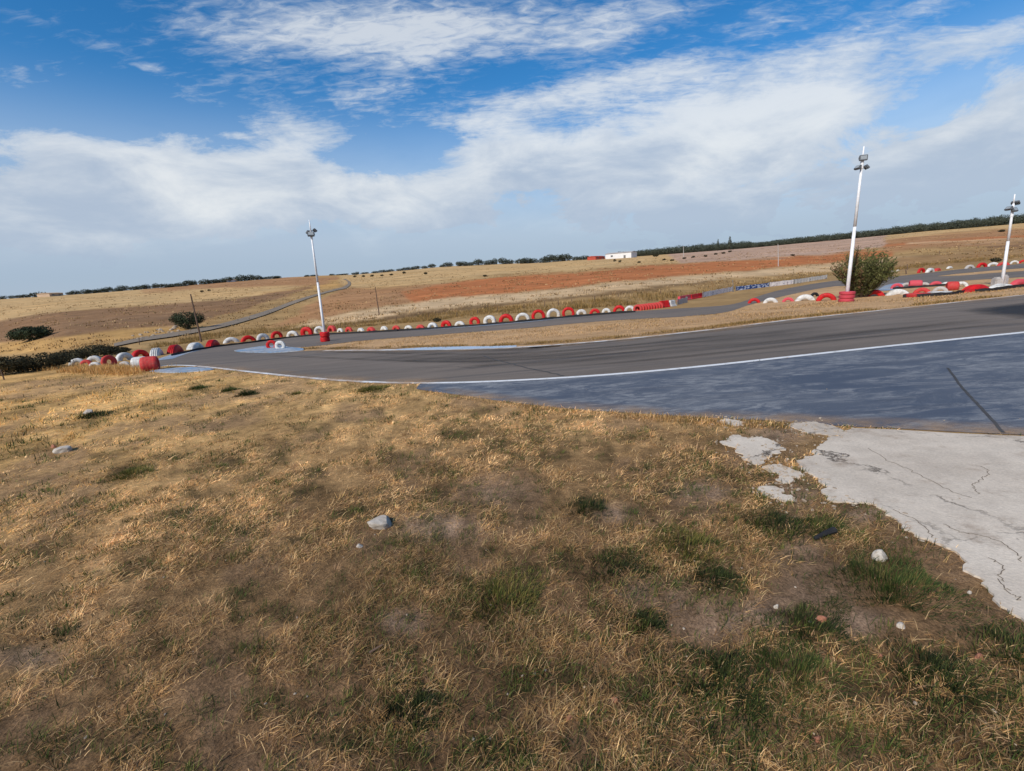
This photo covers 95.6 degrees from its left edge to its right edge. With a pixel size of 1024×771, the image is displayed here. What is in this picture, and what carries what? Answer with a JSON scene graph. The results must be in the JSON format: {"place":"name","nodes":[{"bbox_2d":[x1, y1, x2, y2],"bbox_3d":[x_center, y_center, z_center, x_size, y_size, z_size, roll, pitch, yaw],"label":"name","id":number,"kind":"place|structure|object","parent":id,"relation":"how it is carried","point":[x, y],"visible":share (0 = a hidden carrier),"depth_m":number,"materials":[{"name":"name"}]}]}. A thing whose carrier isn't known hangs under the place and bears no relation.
{"place":"outdoors","nodes":[
{"label":"outdoors","id":0,"kind":"place"},
{"bbox_2d":[114,279,350,345],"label":"country road","id":1,"kind":"structure","parent":0,"point":[243,319],"depth_m":63.72,"materials":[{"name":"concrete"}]},
{"bbox_2d":[0,223,1023,770],"bbox_3d":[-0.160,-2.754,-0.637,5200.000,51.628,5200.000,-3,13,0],"label":"ground","id":2,"kind":"structure","parent":0,"point":[218,579],"depth_m":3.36,"materials":[{"name":"plant"}]},
{"bbox_2d":[0,354,45,374],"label":"scrub bush","id":3,"kind":"object","parent":2,"relation":"on","point":[11,362],"visible":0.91,"depth_m":24.23,"materials":[{"name":"green plant"}]},
{"bbox_2d":[4,325,53,340],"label":"oak tree","id":4,"kind":"object","parent":2,"relation":"on","point":[37,332],"visible":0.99,"depth_m":63.45,"materials":[{"name":"green plant"}]},
{"bbox_2d":[7,352,73,372],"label":"scrub bush","id":5,"kind":"object","parent":2,"relation":"on","point":[54,360],"visible":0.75,"depth_m":25.34,"materials":[{"name":"green plant"}]},
{"bbox_2d":[37,292,63,296],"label":"farm building","id":6,"kind":"structure","parent":2,"relation":"on","point":[49,294],"depth_m":264.30,"materials":[{"name":"metal"}]},
{"bbox_2d":[13,617,94,660],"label":"grass clump","id":7,"kind":"object","parent":2,"relation":"on","point":[69,627],"visible":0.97,"depth_m":2.65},
{"bbox_2d":[52,445,71,453],"bbox_3d":[-6.679,0.962,6.910,0.234,0.119,0.214,-9,14,-23],"label":"stone","id":8,"kind":"object","parent":2,"relation":"on","point":[63,449],"visible":0.82,"depth_m":6.83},
{"bbox_2d":[50,349,90,360],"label":"scrub bush","id":9,"kind":"object","parent":2,"relation":"on","point":[81,354],"visible":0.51,"depth_m":30.88,"materials":[{"name":"green plant"}]},
{"bbox_2d":[66,409,117,420],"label":"grass clump","id":10,"kind":"object","parent":2,"relation":"on","point":[94,414],"visible":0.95,"depth_m":9.62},
{"bbox_2d":[87,356,100,361],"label":"tyre","id":11,"kind":"object","parent":2,"relation":"on","point":[96,358],"visible":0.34,"depth_m":27.89,"materials":[{"name":"rubber"}]},
{"bbox_2d":[73,344,121,357],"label":"scrub bush","id":12,"kind":"object","parent":2,"relation":"on","point":[101,349],"visible":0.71,"depth_m":34.48,"materials":[{"name":"green plant"}]},
{"bbox_2d":[100,355,116,364],"bbox_3d":[-21.146,-1.247,24.355,0.188,0.685,0.686,-1,-24,24],"label":"tyre","id":13,"kind":"object","parent":2,"relation":"on","point":[104,359],"visible":0.63,"depth_m":24.26,"materials":[{"name":"rubber"}]},
{"bbox_2d":[116,352,132,360],"bbox_3d":[-22.860,-1.504,27.407,0.313,0.893,0.893,1,28,23],"label":"tyre","id":14,"kind":"object","parent":2,"relation":"on","point":[121,356],"visible":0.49,"depth_m":27.22,"materials":[{"name":"rubber"}]},
{"bbox_2d":[91,463,158,484],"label":"grass clump","id":15,"kind":"object","parent":2,"relation":"on","point":[132,470],"visible":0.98,"depth_m":5.50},
{"bbox_2d":[130,356,144,367],"bbox_3d":[-16.282,-0.967,20.322,0.533,0.592,0.592,-7,32,-17],"label":"tyre","id":16,"kind":"object","parent":2,"relation":"on","point":[135,363],"visible":0.32,"depth_m":20.05,"materials":[{"name":"rubber"}]},
{"bbox_2d":[131,350,149,356],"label":"tyre","id":17,"kind":"object","parent":2,"relation":"on","point":[136,353],"visible":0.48,"depth_m":28.62,"materials":[{"name":"rubber"}]},
{"bbox_2d":[139,356,159,371],"bbox_3d":[-14.807,-0.868,18.982,0.586,0.651,0.651,-10,-11,-28],"label":"tyre","id":18,"kind":"object","parent":2,"relation":"on","point":[148,363],"visible":0.81,"depth_m":18.76,"materials":[{"name":"rubber"}]},
{"bbox_2d":[150,348,163,355],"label":"tyre","id":19,"kind":"object","parent":2,"relation":"on","point":[156,351],"visible":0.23,"depth_m":29.00,"materials":[{"name":"rubber"}]},
{"bbox_2d":[167,344,183,353],"bbox_3d":[-22.244,-1.767,30.825,0.522,1.900,1.900,-8,23,-13],"label":"tyre","id":20,"kind":"object","parent":2,"relation":"on","point":[176,348],"visible":0.27,"depth_m":30.30,"materials":[{"name":"rubber"}]},
{"bbox_2d":[150,367,213,372],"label":"corner kerb","id":21,"kind":"structure","parent":2,"relation":"on","point":[181,369],"depth_m":17.72,"materials":[{"name":"blue paint"}]},
{"bbox_2d":[168,311,204,328],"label":"oak tree","id":22,"kind":"object","parent":2,"relation":"on","point":[189,322],"visible":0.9,"depth_m":58.64,"materials":[{"name":"green plant"}]},
{"bbox_2d":[186,342,203,349],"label":"tyre","id":23,"kind":"object","parent":2,"relation":"on","point":[195,345],"visible":0.23,"depth_m":33.05,"materials":[{"name":"rubber"}]},
{"bbox_2d":[190,294,201,341],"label":"wooden pole","id":24,"kind":"object","parent":2,"relation":"on","point":[196,319],"visible":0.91,"depth_m":44.46,"materials":[{"name":"brown wood"}]},
{"bbox_2d":[187,384,213,390],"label":"grass clump","id":25,"kind":"object","parent":2,"relation":"on","point":[197,387],"visible":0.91,"depth_m":12.35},
{"bbox_2d":[205,340,219,346],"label":"tyre","id":26,"kind":"object","parent":2,"relation":"on","point":[212,343],"visible":0.28,"depth_m":34.84,"materials":[{"name":"rubber"}]},
{"bbox_2d":[223,337,239,343],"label":"tyre","id":27,"kind":"object","parent":2,"relation":"on","point":[229,339],"visible":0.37,"depth_m":37.53,"materials":[{"name":"rubber"}]},
{"bbox_2d":[230,388,259,397],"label":"grass clump","id":28,"kind":"object","parent":2,"relation":"on","point":[245,393],"visible":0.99,"depth_m":10.51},
{"bbox_2d":[241,335,255,341],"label":"tyre","id":29,"kind":"object","parent":2,"relation":"on","point":[245,338],"visible":0.46,"depth_m":37.25,"materials":[{"name":"rubber"}]},
{"bbox_2d":[300,327,312,334],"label":"tyre","id":30,"kind":"object","parent":2,"relation":"on","point":[305,329],"visible":0.59,"depth_m":39.07,"materials":[{"name":"rubber"}]},
{"bbox_2d":[306,220,325,331],"bbox_3d":[-11.122,-5.848,26.781,0.646,7.042,0.468,-7,14,-17],"label":"floodlight pole","id":31,"kind":"object","parent":2,"relation":"on","point":[310,234],"visible":0.99,"depth_m":26.54,"materials":[{"name":"metal"}]},
{"bbox_2d":[347,384,390,393],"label":"grass clump","id":32,"kind":"object","parent":2,"relation":"on","point":[373,388],"visible":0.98,"depth_m":9.70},
{"bbox_2d":[367,515,391,529],"bbox_3d":[-1.027,1.080,3.617,0.195,0.099,0.164,5,16,19],"label":"concrete chunk","id":33,"kind":"object","parent":2,"relation":"on","point":[380,522],"visible":0.92,"depth_m":3.56,"materials":[{"name":"concrete"}]},
{"bbox_2d":[364,677,462,757],"bbox_3d":[-0.395,1.338,1.924,0.392,0.079,0.393,-3,13,0],"label":"grass clump","id":34,"kind":"object","parent":2,"relation":"on","point":[417,701],"visible":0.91,"depth_m":1.94,"materials":[{"name":"plant"}]},
{"bbox_2d":[483,315,495,322],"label":"tyre","id":35,"kind":"object","parent":2,"relation":"on","point":[491,317],"visible":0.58,"depth_m":31.08,"materials":[{"name":"rubber"}]},
{"bbox_2d":[428,566,551,643],"bbox_3d":[-0.120,1.178,2.574,0.732,0.105,0.708,-3,13,0],"label":"grass clump","id":36,"kind":"object","parent":2,"relation":"on","point":[492,589],"visible":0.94,"depth_m":2.61,"materials":[{"name":"plant"}]},
{"bbox_2d":[499,314,513,321],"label":"tyre","id":37,"kind":"object","parent":2,"relation":"on","point":[508,316],"visible":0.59,"depth_m":30.94,"materials":[{"name":"rubber"}]},
{"bbox_2d":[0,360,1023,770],"bbox_3d":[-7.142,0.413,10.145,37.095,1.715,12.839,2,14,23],"label":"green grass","id":38,"kind":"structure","parent":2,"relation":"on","point":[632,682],"depth_m":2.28,"materials":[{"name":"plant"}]},
{"bbox_2d":[0,225,1023,351],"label":"field tussocks","id":39,"kind":"object","parent":2,"relation":"on","point":[488,306],"visible":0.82,"depth_m":84.31,"materials":[{"name":"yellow plant"}]},
{"bbox_2d":[2,255,1023,431],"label":"verge grass","id":40,"kind":"structure","parent":2,"relation":"on","point":[111,369],"depth_m":20.56,"materials":[{"name":"plant"}]},
{"bbox_2d":[515,313,529,320],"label":"tyre","id":41,"kind":"object","parent":2,"relation":"on","point":[519,315],"visible":0.47,"depth_m":30.83,"materials":[{"name":"rubber"}]},
{"bbox_2d":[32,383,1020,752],"bbox_3d":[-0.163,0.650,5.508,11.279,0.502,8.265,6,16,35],"label":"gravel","id":42,"kind":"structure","parent":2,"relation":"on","point":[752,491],"depth_m":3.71,"materials":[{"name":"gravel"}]},
{"bbox_2d":[531,310,544,318],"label":"tyre","id":43,"kind":"object","parent":2,"relation":"on","point":[537,311],"visible":0.67,"depth_m":31.25,"materials":[{"name":"rubber"}]},
{"bbox_2d":[546,308,559,316],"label":"tyre","id":44,"kind":"object","parent":2,"relation":"on","point":[552,310],"visible":0.57,"depth_m":31.29,"materials":[{"name":"rubber"}]},
{"bbox_2d":[559,254,572,260],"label":"oak tree","id":45,"kind":"object","parent":2,"relation":"on","point":[568,257],"visible":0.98,"depth_m":426.09,"materials":[{"name":"green plant"}]},
{"bbox_2d":[562,307,574,315],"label":"tyre","id":46,"kind":"object","parent":2,"relation":"on","point":[568,308],"visible":0.61,"depth_m":30.90,"materials":[{"name":"rubber"}]},
{"bbox_2d":[552,494,612,519],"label":"grass clump","id":47,"kind":"object","parent":2,"relation":"on","point":[590,503],"visible":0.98,"depth_m":3.60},
{"bbox_2d":[587,256,604,259],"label":"farm outbuilding","id":48,"kind":"structure","parent":2,"relation":"on","point":[595,257],"depth_m":343.08,"materials":[{"name":"metal"}]},
{"bbox_2d":[557,543,655,598],"bbox_3d":[0.571,1.076,2.778,0.635,0.096,0.592,-3,13,0],"label":"grass clump","id":49,"kind":"object","parent":2,"relation":"on","point":[621,565],"visible":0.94,"depth_m":2.79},
{"bbox_2d":[605,251,636,258],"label":"farm shed","id":50,"kind":"structure","parent":2,"relation":"on","point":[625,254],"depth_m":336.22,"materials":[{"name":"metal"}]},
{"bbox_2d":[615,606,670,645],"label":"grass clump","id":51,"kind":"object","parent":2,"relation":"on","point":[653,622],"visible":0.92,"depth_m":2.30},
{"bbox_2d":[677,296,687,304],"bbox_3d":[11.951,-5.842,32.510,0.139,0.648,2.749,5,15,33],"label":"banner barrier","id":52,"kind":"object","parent":2,"relation":"on","point":[682,300],"visible":0.81,"depth_m":32.20,"materials":[{"name":"metal"}]},
{"bbox_2d":[638,523,744,569],"bbox_3d":[1.090,0.976,2.973,0.683,0.122,0.572,-3,13,0],"label":"grass clump","id":53,"kind":"object","parent":2,"relation":"on","point":[693,539],"visible":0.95,"depth_m":2.94,"materials":[{"name":"plant"}]},
{"bbox_2d":[683,561,750,594],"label":"grass clump","id":54,"kind":"object","parent":2,"relation":"on","point":[720,574],"visible":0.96,"depth_m":2.60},
{"bbox_2d":[702,287,732,297],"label":"banner barrier","id":55,"kind":"object","parent":2,"relation":"on","point":[715,292],"visible":0.86,"depth_m":43.08,"materials":[{"name":"metal"}]},
{"bbox_2d":[417,333,1023,434],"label":"painted run off","id":56,"kind":"object","parent":2,"relation":"on","point":[917,386],"visible":0.91,"depth_m":6.72,"materials":[{"name":"blue paint"}]},
{"bbox_2d":[464,395,1016,433],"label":"edge dust","id":57,"kind":"object","parent":56,"relation":"on","point":[979,431],"visible":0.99,"depth_m":5.28,"materials":[{"name":"brown"}]},
{"bbox_2d":[947,368,1005,432],"bbox_3d":[5.533,0.084,5.636,0.054,0.031,3.397,6,16,35],"label":"tar seam","id":58,"kind":"object","parent":56,"relation":"on","point":[980,406],"visible":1,"depth_m":5.15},
{"bbox_2d":[639,641,803,762],"bbox_3d":[0.901,1.228,1.896,0.649,0.085,0.583,-3,13,0],"label":"grass clump","id":59,"kind":"object","parent":2,"relation":"on","point":[716,669],"visible":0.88,"depth_m":1.93,"materials":[{"name":"plant"}]},
{"bbox_2d":[720,419,744,425],"bbox_3d":[2.532,0.431,5.341,0.211,0.035,0.307,-10,15,-28],"label":"concrete patch","id":60,"kind":"object","parent":2,"relation":"on","point":[732,421],"visible":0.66,"depth_m":5.32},
{"bbox_2d":[735,282,768,290],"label":"banner barrier","id":61,"kind":"object","parent":2,"relation":"on","point":[750,286],"visible":0.88,"depth_m":49.91,"materials":[{"name":"metal"}]},
{"bbox_2d":[720,435,785,464],"bbox_3d":[2.366,0.611,4.508,0.513,0.050,0.843,-3,13,0],"label":"concrete patch","id":62,"kind":"object","parent":2,"relation":"on","point":[755,450],"visible":0.95,"depth_m":4.49,"materials":[{"name":"concrete"}]},
{"bbox_2d":[758,486,794,502],"bbox_3d":[2.005,0.830,3.536,0.195,0.034,0.293,-3,13,0],"label":"concrete patch","id":63,"kind":"object","parent":2,"relation":"on","point":[767,489],"visible":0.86,"depth_m":3.54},
{"bbox_2d":[769,279,793,286],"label":"banner barrier","id":64,"kind":"object","parent":2,"relation":"on","point":[779,283],"visible":0.85,"depth_m":52.08,"materials":[{"name":"metal"}]},
{"bbox_2d":[762,464,804,483],"bbox_3d":[2.273,0.739,3.883,0.268,0.036,0.400,-3,13,0],"label":"concrete patch","id":65,"kind":"object","parent":2,"relation":"on","point":[777,469],"visible":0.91,"depth_m":3.86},
{"bbox_2d":[734,504,838,547],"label":"grass clump","id":66,"kind":"object","parent":2,"relation":"on","point":[777,520],"visible":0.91,"depth_m":3.09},
{"bbox_2d":[730,625,879,711],"bbox_3d":[1.165,1.177,1.984,0.557,0.082,0.491,-3,13,0],"label":"grass clump","id":67,"kind":"object","parent":2,"relation":"on","point":[809,662],"visible":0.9,"depth_m":1.96,"materials":[{"name":"plant"}]},
{"bbox_2d":[795,294,814,300],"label":"tyre","id":68,"kind":"object","parent":2,"relation":"on","point":[804,296],"visible":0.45,"depth_m":24.35,"materials":[{"name":"rubber"}]},
{"bbox_2d":[750,600,869,669],"bbox_3d":[1.388,1.132,2.155,0.515,0.074,0.456,-3,13,0],"label":"grass clump","id":69,"kind":"object","parent":2,"relation":"on","point":[830,625],"visible":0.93,"depth_m":2.17,"materials":[{"name":"plant"}]},
{"bbox_2d":[793,274,826,283],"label":"banner barrier","id":70,"kind":"object","parent":2,"relation":"on","point":[802,280],"visible":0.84,"depth_m":57.11,"materials":[{"name":"fabric"}]},
{"bbox_2d":[788,421,843,436],"bbox_3d":[3.208,0.460,4.872,0.422,0.045,0.527,-3,13,0],"label":"concrete patch","id":71,"kind":"object","parent":2,"relation":"on","point":[820,428],"visible":0.91,"depth_m":4.86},
{"bbox_2d":[618,213,1023,255],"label":"wood","id":72,"kind":"object","parent":2,"relation":"on","point":[976,222],"visible":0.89,"depth_m":305.69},
{"bbox_2d":[813,527,836,539],"bbox_3d":[1.957,0.927,2.900,0.164,0.057,0.040,-8,14,-18],"label":"stick","id":73,"kind":"object","parent":2,"relation":"on","point":[831,530],"visible":0.96,"depth_m":2.90,"materials":[{"name":"black wood"}]},
{"bbox_2d":[782,511,868,544],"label":"grass clump","id":74,"kind":"object","parent":2,"relation":"on","point":[833,522],"visible":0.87,"depth_m":3.01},
{"bbox_2d":[816,293,836,300],"bbox_3d":[15.613,-4.159,23.074,0.873,0.873,0.218,-12,6,34],"label":"tyre","id":75,"kind":"object","parent":2,"relation":"on","point":[825,295],"visible":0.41,"depth_m":22.94,"materials":[{"name":"rubber"}]},
{"bbox_2d":[838,298,854,301],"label":"tyre","id":76,"kind":"object","parent":2,"relation":"on","point":[846,300],"visible":0.86,"depth_m":21.00,"materials":[{"name":"rubber"}]},
{"bbox_2d":[839,295,854,298],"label":"tyre","id":77,"kind":"object","parent":76,"relation":"on","point":[846,296],"visible":0.95,"depth_m":20.96,"materials":[{"name":"rubber"}]},
{"bbox_2d":[839,291,855,294],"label":"tyre","id":78,"kind":"object","parent":77,"relation":"on","point":[847,292],"visible":1,"depth_m":20.93,"materials":[{"name":"rubber"}]},
{"bbox_2d":[845,146,869,290],"bbox_3d":[15.141,-6.901,20.475,0.587,6.717,0.308,-3,13,0],"label":"floodlight pole","id":79,"kind":"object","parent":2,"relation":"on","point":[862,158],"visible":0.97,"depth_m":20.33,"materials":[{"name":"metal"}]},
{"bbox_2d":[829,245,899,297],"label":"oleander bush","id":80,"kind":"object","parent":2,"relation":"on","point":[869,279],"visible":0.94,"depth_m":22.46,"materials":[{"name":"green plant"}]},
{"bbox_2d":[868,290,884,296],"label":"tyre","id":81,"kind":"object","parent":2,"relation":"on","point":[878,292],"visible":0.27,"depth_m":22.77,"materials":[{"name":"rubber"}]},
{"bbox_2d":[885,289,908,295],"bbox_3d":[18.665,-4.141,22.507,1.058,1.058,0.264,-19,3,29],"label":"tyre","id":82,"kind":"object","parent":2,"relation":"on","point":[897,292],"visible":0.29,"depth_m":22.35,"materials":[{"name":"rubber"}]},
{"bbox_2d":[805,544,1001,629],"bbox_3d":[1.916,1.016,2.429,0.758,0.105,0.740,-3,13,0],"label":"grass clump","id":83,"kind":"object","parent":2,"relation":"on","point":[906,575],"visible":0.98,"depth_m":2.40,"materials":[{"name":"plant"}]},
{"bbox_2d":[871,549,887,561],"bbox_3d":[2.096,0.977,2.642,0.081,0.082,0.054,-5,15,8],"label":"stone","id":84,"kind":"object","parent":83,"relation":"on","point":[880,553],"visible":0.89,"depth_m":2.63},
{"bbox_2d":[908,280,922,285],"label":"tyre","id":85,"kind":"object","parent":2,"relation":"on","point":[915,282],"visible":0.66,"depth_m":26.75,"materials":[{"name":"rubber"}]},
{"bbox_2d":[913,288,929,292],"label":"tyre","id":86,"kind":"object","parent":2,"relation":"on","point":[925,290],"visible":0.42,"depth_m":22.29,"materials":[{"name":"rubber"}]},
{"bbox_2d":[858,631,1022,732],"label":"grass clump","id":87,"kind":"object","parent":2,"relation":"on","point":[937,663],"visible":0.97,"depth_m":1.86,"materials":[{"name":"plant"}]},
{"bbox_2d":[945,281,959,290],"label":"tyre","id":88,"kind":"object","parent":2,"relation":"on","point":[953,285],"visible":0.82,"depth_m":22.01,"materials":[{"name":"rubber"}]},
{"bbox_2d":[903,284,1023,297],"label":"rubber strip","id":89,"kind":"object","parent":2,"relation":"on","point":[962,291],"visible":0.8,"depth_m":19.83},
{"bbox_2d":[962,284,988,292],"bbox_3d":[20.136,-3.602,20.217,1.577,1.577,0.394,-25,11,0],"label":"tyre","id":90,"kind":"object","parent":2,"relation":"on","point":[971,288],"visible":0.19,"depth_m":19.94,"materials":[{"name":"rubber"}]},
{"bbox_2d":[936,617,1023,673],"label":"grass clump","id":91,"kind":"object","parent":2,"relation":"on","point":[1007,637],"visible":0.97,"depth_m":2.01,"materials":[{"name":"plant"}]},
{"bbox_2d":[990,277,1001,285],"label":"concrete block","id":92,"kind":"structure","parent":2,"relation":"on","point":[996,280],"depth_m":21.50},
{"bbox_2d":[1001,194,1020,283],"bbox_3d":[22.571,-6.475,21.189,0.616,4.248,0.349,-7,14,-16],"label":"floodlight pole","id":93,"kind":"object","parent":2,"relation":"on","point":[1013,208],"visible":0.98,"depth_m":21.03,"materials":[{"name":"metal"}]},
{"bbox_2d":[1010,279,1023,284],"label":"tyre","id":94,"kind":"object","parent":2,"relation":"on","point":[1018,282],"visible":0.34,"depth_m":21.09,"materials":[{"name":"rubber"}]},
{"bbox_2d":[0,0,1023,298],"label":"sky","id":95,"kind":"structure","parent":0,"point":[143,142],"materials":[{"name":"blue"}]},
{"bbox_2d":[159,264,1023,383],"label":"track","id":96,"kind":"structure","parent":0,"point":[849,331],"depth_m":12.95,"materials":[{"name":"asphalt"}]},
{"bbox_2d":[234,345,303,352],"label":"kerb","id":97,"kind":"structure","parent":96,"relation":"on","point":[263,349],"depth_m":24.41,"materials":[{"name":"blue paint"}]},
{"bbox_2d":[198,365,418,383],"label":"edge dust","id":98,"kind":"object","parent":96,"relation":"on","point":[405,382],"visible":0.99,"depth_m":11.04,"materials":[{"name":"brown"}]},
{"bbox_2d":[159,316,579,359],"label":"kerb","id":99,"kind":"structure","parent":96,"relation":"on","point":[169,357],"depth_m":28.33,"materials":[{"name":"blue paint"}]},
{"bbox_2d":[171,310,635,355],"bbox_3d":[-6.786,-3.921,31.756,28.475,1.292,9.136,-3,13,0],"label":"tyre barrier","id":100,"kind":"object","parent":96,"relation":"on","point":[567,316],"visible":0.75,"depth_m":29.96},
{"bbox_2d":[395,345,515,349],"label":"straight kerb","id":101,"kind":"structure","parent":96,"relation":"on","point":[454,347],"depth_m":16.65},
{"bbox_2d":[484,356,563,375],"bbox_3d":[0.061,-0.526,11.406,0.157,0.225,4.834,-9,14,-22],"label":"tar seam","id":102,"kind":"object","parent":96,"relation":"on","point":[525,367],"visible":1,"depth_m":10.73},
{"bbox_2d":[165,332,1023,383],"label":"white line","id":103,"kind":"object","parent":96,"relation":"on","point":[615,373],"visible":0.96,"depth_m":9.21,"materials":[{"name":"paint"}]},
{"bbox_2d":[331,297,1003,350],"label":"edge dust","id":104,"kind":"object","parent":96,"relation":"on","point":[743,325],"visible":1,"depth_m":16.03,"materials":[{"name":"brown"}]},
{"bbox_2d":[325,295,1019,350],"bbox_3d":[4.720,-1.889,16.577,27.448,1.075,4.877,-1,13,8],"label":"line","id":105,"kind":"object","parent":96,"relation":"on","point":[635,337],"visible":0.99,"depth_m":15.61,"materials":[{"name":"white paint"}]},
{"bbox_2d":[879,283,902,290],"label":"hairpin kerb","id":106,"kind":"structure","parent":96,"relation":"on","point":[885,288],"depth_m":29.13,"materials":[{"name":"blue paint"}]},
{"bbox_2d":[893,284,945,288],"bbox_3d":[23.540,-5.610,26.184,3.268,0.280,0.461,2,14,20],"label":"rubber strip","id":107,"kind":"object","parent":106,"relation":"on","point":[919,286],"visible":0.49,"depth_m":26.45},
{"bbox_2d":[985,305,1023,314],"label":"rubber stain","id":108,"kind":"object","parent":96,"relation":"on","point":[1017,309],"visible":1,"depth_m":13.01,"materials":[{"name":"grey"}]},
{"bbox_2d":[796,428,1023,621],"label":"concrete pavement","id":109,"kind":"structure","parent":0,"point":[952,462],"depth_m":3.41,"materials":[{"name":"concrete"}]},
{"bbox_2d":[988,557,1020,599],"bbox_3d":[2.530,0.988,2.387,0.058,0.006,0.396,6,16,34],"label":"crack","id":110,"kind":"object","parent":109,"relation":"on","point":[1003,580],"visible":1,"depth_m":2.37,"materials":[{"name":"concrete"}]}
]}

